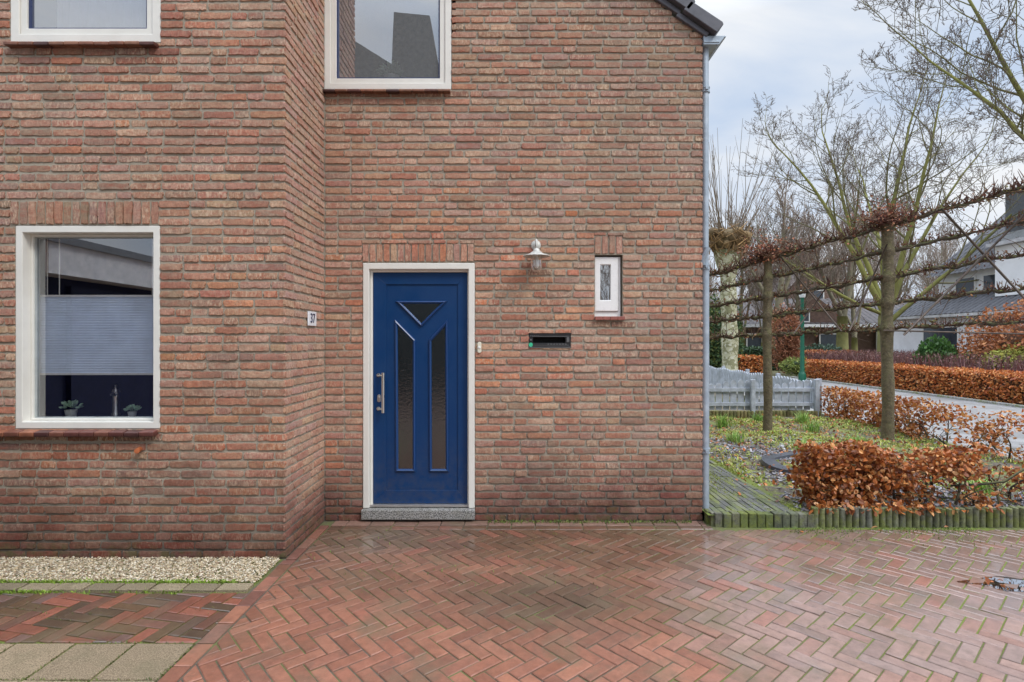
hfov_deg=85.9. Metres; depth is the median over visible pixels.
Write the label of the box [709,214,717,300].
bare tree
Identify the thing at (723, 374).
picket fence
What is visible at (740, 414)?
log edging
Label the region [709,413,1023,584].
fallen leaves
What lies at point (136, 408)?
potted plant
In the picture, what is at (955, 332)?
support wire
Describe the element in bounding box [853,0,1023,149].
bare tree
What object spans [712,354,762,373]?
beech hedge
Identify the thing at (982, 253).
training cane
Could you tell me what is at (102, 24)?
window
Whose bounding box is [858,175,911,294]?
bare tree
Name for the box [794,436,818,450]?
grass tuft
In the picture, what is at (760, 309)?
bare tree
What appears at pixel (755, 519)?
brick kerb
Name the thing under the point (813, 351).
beech hedge
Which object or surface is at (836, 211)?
bare tree
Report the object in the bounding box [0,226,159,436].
window
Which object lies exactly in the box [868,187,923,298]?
bare tree
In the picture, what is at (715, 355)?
shrub
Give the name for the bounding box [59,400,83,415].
potted plant
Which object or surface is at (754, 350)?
green hedge
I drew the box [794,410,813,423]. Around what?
grass tuft
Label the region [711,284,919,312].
distant wood
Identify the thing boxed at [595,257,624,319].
window
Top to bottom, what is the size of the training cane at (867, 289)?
1.238 m
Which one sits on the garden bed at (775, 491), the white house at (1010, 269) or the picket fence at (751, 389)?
the picket fence at (751, 389)
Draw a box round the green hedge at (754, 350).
[739,345,824,369]
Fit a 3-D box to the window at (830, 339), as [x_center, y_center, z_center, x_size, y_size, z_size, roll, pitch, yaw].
[20.100,0.215,34.752,1.400,1.400,0.056,0,0,0]
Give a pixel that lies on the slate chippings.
(945, 493)
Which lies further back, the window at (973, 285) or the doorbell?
the window at (973, 285)
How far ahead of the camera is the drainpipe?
4.67 m
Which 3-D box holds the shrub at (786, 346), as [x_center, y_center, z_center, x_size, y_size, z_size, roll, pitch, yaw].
[12.604,-0.141,25.477,1.690,3.305,1.654,0,0,0]
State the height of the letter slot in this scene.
0.121 m
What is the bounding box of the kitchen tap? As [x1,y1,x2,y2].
[110,384,120,415]
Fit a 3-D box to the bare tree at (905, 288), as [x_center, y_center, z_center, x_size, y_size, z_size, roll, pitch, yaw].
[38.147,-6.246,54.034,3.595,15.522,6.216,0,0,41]
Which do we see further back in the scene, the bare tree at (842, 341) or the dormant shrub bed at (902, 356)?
the bare tree at (842, 341)
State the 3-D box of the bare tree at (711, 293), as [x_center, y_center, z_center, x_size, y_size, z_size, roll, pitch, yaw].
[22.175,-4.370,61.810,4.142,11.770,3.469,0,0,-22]
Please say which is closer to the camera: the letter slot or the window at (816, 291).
the letter slot
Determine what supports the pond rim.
on the slate chippings
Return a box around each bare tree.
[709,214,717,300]
[709,263,719,304]
[722,23,1023,354]
[724,192,763,344]
[726,160,816,345]
[733,184,775,293]
[744,261,777,345]
[753,191,804,278]
[766,205,824,342]
[798,175,874,292]
[800,168,879,349]
[800,200,860,292]
[818,197,879,350]
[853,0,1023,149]
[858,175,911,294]
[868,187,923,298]
[878,201,921,298]
[912,218,968,293]
[912,221,964,294]
[915,212,964,292]
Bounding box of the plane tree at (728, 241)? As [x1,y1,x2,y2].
[709,120,801,370]
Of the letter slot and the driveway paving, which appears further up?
the letter slot
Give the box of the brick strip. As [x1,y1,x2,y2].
[0,593,248,642]
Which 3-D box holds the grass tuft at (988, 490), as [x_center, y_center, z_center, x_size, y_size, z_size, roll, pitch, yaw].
[4.320,1.325,5.144,0.375,0.206,0.418,0,0,0]
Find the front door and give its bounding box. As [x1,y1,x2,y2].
[361,263,474,519]
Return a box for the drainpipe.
[701,48,710,508]
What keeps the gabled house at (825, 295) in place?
on the ground at (774, 372)
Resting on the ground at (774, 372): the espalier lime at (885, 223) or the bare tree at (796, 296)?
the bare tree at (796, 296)
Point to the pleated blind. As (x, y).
(96, 334)
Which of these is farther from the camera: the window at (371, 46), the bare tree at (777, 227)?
the bare tree at (777, 227)
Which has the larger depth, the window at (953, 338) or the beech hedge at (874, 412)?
the window at (953, 338)
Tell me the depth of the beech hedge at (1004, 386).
15.53 m
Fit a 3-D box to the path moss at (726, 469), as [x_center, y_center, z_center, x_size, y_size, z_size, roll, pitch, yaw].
[2.038,1.412,6.747,0.792,0.014,4.512,0,0,0]
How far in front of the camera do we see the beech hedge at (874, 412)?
8.04 m
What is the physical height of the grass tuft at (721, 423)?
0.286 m
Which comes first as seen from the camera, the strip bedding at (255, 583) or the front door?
the strip bedding at (255, 583)
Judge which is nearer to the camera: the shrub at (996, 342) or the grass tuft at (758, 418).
the grass tuft at (758, 418)
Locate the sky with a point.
(780, 49)
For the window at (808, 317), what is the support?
in the bungalow
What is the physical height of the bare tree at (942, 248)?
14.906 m
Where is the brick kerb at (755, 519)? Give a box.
[704,509,813,527]
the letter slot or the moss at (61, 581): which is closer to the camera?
the moss at (61, 581)
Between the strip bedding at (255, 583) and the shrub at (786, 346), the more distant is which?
the shrub at (786, 346)
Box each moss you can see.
[0,577,238,681]
[709,457,803,512]
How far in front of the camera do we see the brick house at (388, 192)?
4.63 m
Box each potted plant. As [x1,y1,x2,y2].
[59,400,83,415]
[123,404,141,415]
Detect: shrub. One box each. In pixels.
[709,293,745,367]
[771,302,799,372]
[777,356,807,376]
[804,342,844,350]
[912,333,959,366]
[954,298,1023,364]
[978,342,1023,369]
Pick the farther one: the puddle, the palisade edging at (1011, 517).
the palisade edging at (1011, 517)
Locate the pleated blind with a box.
[40,239,152,374]
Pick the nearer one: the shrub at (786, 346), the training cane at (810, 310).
the training cane at (810, 310)
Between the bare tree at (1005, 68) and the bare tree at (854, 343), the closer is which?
the bare tree at (1005, 68)
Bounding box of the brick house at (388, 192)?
[0,0,725,558]
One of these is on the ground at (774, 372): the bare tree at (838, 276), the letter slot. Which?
the bare tree at (838, 276)
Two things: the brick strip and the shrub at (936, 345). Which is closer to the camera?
the brick strip
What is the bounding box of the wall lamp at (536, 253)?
[523,239,549,271]
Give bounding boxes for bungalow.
[709,293,908,353]
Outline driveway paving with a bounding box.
[158,521,1023,681]
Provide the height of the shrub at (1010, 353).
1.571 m
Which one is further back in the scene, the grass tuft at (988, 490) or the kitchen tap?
the grass tuft at (988, 490)
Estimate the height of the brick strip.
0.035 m
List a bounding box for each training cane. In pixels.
[779,255,841,330]
[794,287,826,333]
[849,244,887,330]
[903,214,1023,335]
[940,208,1023,298]
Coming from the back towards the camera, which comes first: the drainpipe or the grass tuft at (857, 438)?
the grass tuft at (857, 438)
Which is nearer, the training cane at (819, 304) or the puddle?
the puddle
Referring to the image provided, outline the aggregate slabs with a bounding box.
[0,583,253,681]
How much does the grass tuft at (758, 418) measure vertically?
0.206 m
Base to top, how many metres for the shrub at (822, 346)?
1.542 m
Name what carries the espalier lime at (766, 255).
on the garden bed at (775, 491)
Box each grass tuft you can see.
[714,412,734,427]
[724,431,743,442]
[750,411,762,420]
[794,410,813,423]
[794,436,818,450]
[799,419,824,432]
[844,431,870,443]
[953,475,1000,496]
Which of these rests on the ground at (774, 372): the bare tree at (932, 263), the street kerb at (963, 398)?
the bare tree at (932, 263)
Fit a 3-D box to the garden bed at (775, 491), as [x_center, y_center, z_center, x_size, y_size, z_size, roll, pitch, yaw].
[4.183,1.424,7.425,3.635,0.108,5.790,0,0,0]
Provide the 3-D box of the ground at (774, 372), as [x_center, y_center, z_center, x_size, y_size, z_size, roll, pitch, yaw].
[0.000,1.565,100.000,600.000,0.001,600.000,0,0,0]
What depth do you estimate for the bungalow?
35.00 m
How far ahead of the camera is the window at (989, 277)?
20.61 m
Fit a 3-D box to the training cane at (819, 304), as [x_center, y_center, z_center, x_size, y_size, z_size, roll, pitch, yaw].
[4.445,-0.724,8.213,0.830,1.171,0.024,0,0,24]
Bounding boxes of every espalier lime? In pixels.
[709,217,825,431]
[806,169,1023,440]
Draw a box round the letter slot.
[529,333,570,347]
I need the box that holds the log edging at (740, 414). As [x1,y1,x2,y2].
[709,411,820,417]
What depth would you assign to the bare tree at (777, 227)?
48.46 m
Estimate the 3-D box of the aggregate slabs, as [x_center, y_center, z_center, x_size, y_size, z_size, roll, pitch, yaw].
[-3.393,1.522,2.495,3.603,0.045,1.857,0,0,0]
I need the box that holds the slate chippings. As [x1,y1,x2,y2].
[709,433,1023,510]
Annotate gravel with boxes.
[0,556,279,582]
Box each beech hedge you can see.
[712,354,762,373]
[781,437,1023,516]
[796,349,854,372]
[805,358,1023,404]
[820,385,1023,463]
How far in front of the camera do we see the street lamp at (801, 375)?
20.04 m
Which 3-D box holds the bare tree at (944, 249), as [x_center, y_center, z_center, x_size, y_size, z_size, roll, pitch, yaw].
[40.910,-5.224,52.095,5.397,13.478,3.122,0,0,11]
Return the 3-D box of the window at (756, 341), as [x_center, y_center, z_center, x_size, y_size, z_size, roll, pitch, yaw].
[15.500,0.265,34.752,1.400,1.500,0.056,0,0,0]
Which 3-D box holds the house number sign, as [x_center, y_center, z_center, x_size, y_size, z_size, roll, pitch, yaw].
[-1.568,-0.175,4.321,0.012,0.112,0.176,0,0,0]
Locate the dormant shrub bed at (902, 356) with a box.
[799,348,1023,371]
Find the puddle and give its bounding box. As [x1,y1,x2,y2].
[957,576,1023,591]
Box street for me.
[714,376,1023,458]
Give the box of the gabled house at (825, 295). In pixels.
[743,251,843,298]
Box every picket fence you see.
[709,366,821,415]
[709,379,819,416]
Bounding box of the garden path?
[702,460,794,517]
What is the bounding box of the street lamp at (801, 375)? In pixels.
[798,290,805,380]
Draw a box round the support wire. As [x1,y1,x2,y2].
[883,330,1023,334]
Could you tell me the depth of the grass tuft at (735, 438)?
7.68 m
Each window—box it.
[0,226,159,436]
[3,0,160,48]
[322,0,451,93]
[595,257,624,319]
[746,333,760,346]
[785,308,809,321]
[812,290,823,298]
[819,333,835,346]
[922,326,959,348]
[955,275,976,292]
[982,272,994,289]
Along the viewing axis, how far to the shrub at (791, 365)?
23.38 m
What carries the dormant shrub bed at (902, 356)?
on the ground at (774, 372)
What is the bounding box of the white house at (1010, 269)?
[893,185,1023,353]
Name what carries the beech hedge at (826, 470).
on the garden bed at (775, 491)
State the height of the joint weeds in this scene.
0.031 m
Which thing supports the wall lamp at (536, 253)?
attached to the brick house at (388, 192)
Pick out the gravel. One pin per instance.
(14, 565)
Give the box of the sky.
[695,0,1023,298]
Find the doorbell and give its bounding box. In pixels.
[477,342,481,352]
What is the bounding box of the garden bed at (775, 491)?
[709,416,1023,511]
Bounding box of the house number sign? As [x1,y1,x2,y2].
[308,311,315,325]
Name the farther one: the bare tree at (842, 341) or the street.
the bare tree at (842, 341)
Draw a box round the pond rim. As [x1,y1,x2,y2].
[761,451,846,477]
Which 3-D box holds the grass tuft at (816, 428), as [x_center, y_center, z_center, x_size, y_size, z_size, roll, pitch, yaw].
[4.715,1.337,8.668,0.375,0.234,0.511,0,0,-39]
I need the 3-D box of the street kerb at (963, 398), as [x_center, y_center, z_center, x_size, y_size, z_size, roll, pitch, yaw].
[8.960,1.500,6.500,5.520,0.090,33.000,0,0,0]
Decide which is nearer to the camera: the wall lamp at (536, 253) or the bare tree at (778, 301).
the wall lamp at (536, 253)
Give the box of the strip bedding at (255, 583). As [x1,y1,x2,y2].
[0,559,281,680]
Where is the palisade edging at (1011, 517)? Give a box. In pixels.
[810,506,1023,527]
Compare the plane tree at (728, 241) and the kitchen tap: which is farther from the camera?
the plane tree at (728, 241)
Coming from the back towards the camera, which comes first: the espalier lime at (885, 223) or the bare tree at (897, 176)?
the bare tree at (897, 176)
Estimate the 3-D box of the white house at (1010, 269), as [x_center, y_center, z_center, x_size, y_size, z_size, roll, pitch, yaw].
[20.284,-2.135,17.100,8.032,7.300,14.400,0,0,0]
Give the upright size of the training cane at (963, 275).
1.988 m
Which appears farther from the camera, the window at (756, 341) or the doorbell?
the window at (756, 341)
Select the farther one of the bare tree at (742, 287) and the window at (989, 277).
the bare tree at (742, 287)
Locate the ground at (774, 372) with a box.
[701,370,797,520]
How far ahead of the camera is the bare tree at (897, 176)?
22.06 m
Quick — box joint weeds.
[275,519,1011,592]
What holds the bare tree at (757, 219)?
on the ground at (774, 372)
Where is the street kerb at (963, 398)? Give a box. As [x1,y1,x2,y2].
[722,376,1023,460]

